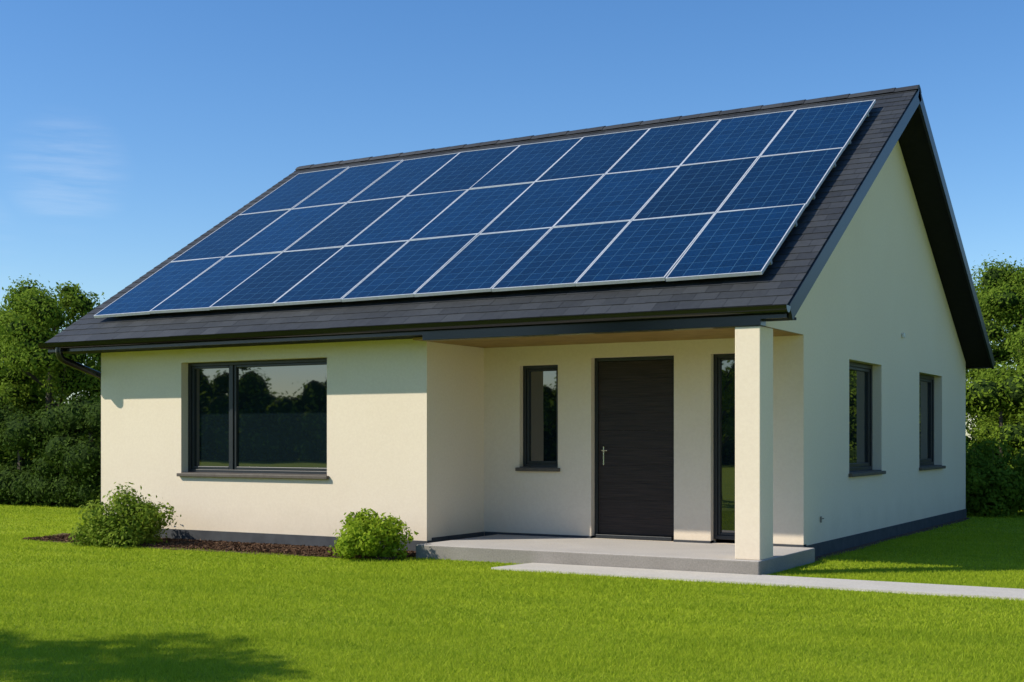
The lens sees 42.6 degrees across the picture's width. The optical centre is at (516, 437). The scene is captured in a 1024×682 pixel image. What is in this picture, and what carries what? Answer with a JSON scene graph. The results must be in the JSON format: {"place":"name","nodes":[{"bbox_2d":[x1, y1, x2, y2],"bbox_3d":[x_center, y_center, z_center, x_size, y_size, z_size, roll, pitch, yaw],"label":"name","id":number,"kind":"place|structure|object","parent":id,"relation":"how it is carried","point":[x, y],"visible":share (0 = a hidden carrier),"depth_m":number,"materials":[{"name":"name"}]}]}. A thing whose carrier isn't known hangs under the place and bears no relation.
{"place":"outdoors","nodes":[
{"label":"outdoors","id":0,"kind":"place"},
{"bbox_2d":[0,440,1023,681],"bbox_3d":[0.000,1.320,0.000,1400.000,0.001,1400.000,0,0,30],"label":"ground","id":1,"kind":"structure","parent":0,"point":[514,612],"depth_m":9.32,"materials":[{"name":"green plant"}]},
{"bbox_2d":[0,303,68,466],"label":"tree","id":2,"kind":"object","parent":1,"relation":"on","point":[3,453],"visible":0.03,"depth_m":30.74,"materials":[{"name":"green plant"}]},
{"bbox_2d":[0,389,100,508],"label":"hedge","id":3,"kind":"object","parent":1,"relation":"on","point":[55,433],"visible":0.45,"depth_m":24.88,"materials":[{"name":"green plant"}]},
{"bbox_2d":[0,273,104,469],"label":"tree","id":4,"kind":"object","parent":1,"relation":"on","point":[27,363],"visible":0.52,"depth_m":27.19,"materials":[{"name":"green plant"}]},
{"bbox_2d":[22,533,415,559],"bbox_3d":[-3.807,1.307,15.888,6.140,0.014,1.088,0,0,30],"label":"planting bed","id":5,"kind":"object","parent":1,"relation":"on","point":[160,547],"visible":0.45,"depth_m":15.41,"materials":[{"name":"brown wood"}]},
{"bbox_2d":[65,482,180,547],"bbox_3d":[-4.758,0.957,16.199,1.280,0.826,1.390,0,0,30],"label":"shrub","id":6,"kind":"object","parent":5,"relation":"on","point":[129,519],"visible":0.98,"depth_m":15.88,"materials":[{"name":"green plant"}]},
{"bbox_2d":[327,508,418,558],"bbox_3d":[-1.642,1.069,14.334,0.964,0.603,0.990,0,0,30],"label":"shrub","id":7,"kind":"object","parent":5,"relation":"on","point":[363,534],"visible":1,"depth_m":14.14,"materials":[{"name":"green plant"}]},
{"bbox_2d":[38,85,995,574],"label":"house","id":8,"kind":"structure","parent":1,"relation":"on","point":[758,335],"depth_m":15.69,"materials":[{"name":"paint"}]},
{"bbox_2d":[177,358,328,478],"bbox_3d":[-3.247,-0.232,16.288,2.420,1.455,0.245,0,0,30],"label":"window","id":9,"kind":"structure","parent":8,"relation":"in","point":[260,418],"depth_m":16.37,"materials":[{"name":"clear glass"}]},
{"bbox_2d":[515,365,559,471],"bbox_3d":[0.283,-0.232,15.674,0.590,1.265,0.205,0,0,30],"label":"window","id":10,"kind":"structure","parent":8,"relation":"in","point":[540,382],"depth_m":15.75,"materials":[{"name":"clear glass"}]},
{"bbox_2d":[595,356,673,540],"bbox_3d":[1.361,0.120,15.102,1.040,2.100,0.130,0,0,30],"label":"door","id":11,"kind":"structure","parent":8,"relation":"in","point":[634,466],"depth_m":15.11,"materials":[{"name":"wood"}]},
{"bbox_2d":[713,353,734,539],"bbox_3d":[2.399,0.100,14.530,0.450,2.060,0.075,0,0,30],"label":"window","id":12,"kind":"structure","parent":8,"relation":"in","point":[723,364],"depth_m":14.59,"materials":[{"name":"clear glass"}]},
{"bbox_2d":[849,361,885,476],"bbox_3d":[4.237,-0.232,16.198,0.240,1.395,1.550,0,0,30],"label":"window","id":13,"kind":"structure","parent":8,"relation":"in","point":[860,375],"depth_m":16.49,"materials":[{"name":"black glass"}]},
{"bbox_2d":[919,374,945,470],"bbox_3d":[6.007,-0.232,19.269,0.240,1.395,1.540,0,0,30],"label":"window","id":14,"kind":"structure","parent":8,"relation":"in","point":[926,382],"depth_m":19.62,"materials":[{"name":"black glass"}]},
{"bbox_2d":[815,517,970,560],"bbox_3d":[5.262,1.307,17.690,0.125,0.014,8.470,0,0,30],"label":"soil strip","id":15,"kind":"object","parent":1,"relation":"on","point":[874,542],"visible":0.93,"depth_m":16.63,"materials":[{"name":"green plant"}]},
{"bbox_2d":[966,250,1023,467],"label":"tree","id":16,"kind":"object","parent":1,"relation":"on","point":[1000,295],"visible":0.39,"depth_m":29.67,"materials":[{"name":"green plant"}]},
{"bbox_2d":[966,368,1023,467],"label":"hedge","id":17,"kind":"object","parent":1,"relation":"on","point":[983,396],"visible":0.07,"depth_m":24.83,"materials":[{"name":"green plant"}]},
{"bbox_2d":[966,433,1023,517],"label":"shrub","id":18,"kind":"object","parent":1,"relation":"on","point":[994,487],"visible":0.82,"depth_m":21.83,"materials":[{"name":"green plant"}]},
{"bbox_2d":[968,312,1023,467],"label":"tree","id":19,"kind":"object","parent":1,"relation":"on","point":[1009,414],"visible":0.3,"depth_m":26.80,"materials":[{"name":"green plant"}]},
{"bbox_2d":[0,0,1023,439],"label":"sky","id":20,"kind":"structure","parent":0,"point":[130,130],"materials":[{"name":"blue"}]},
{"bbox_2d":[491,563,1023,600],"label":"path","id":21,"kind":"structure","parent":0,"point":[908,588],"depth_m":11.93,"materials":[{"name":"concrete"}]}
]}

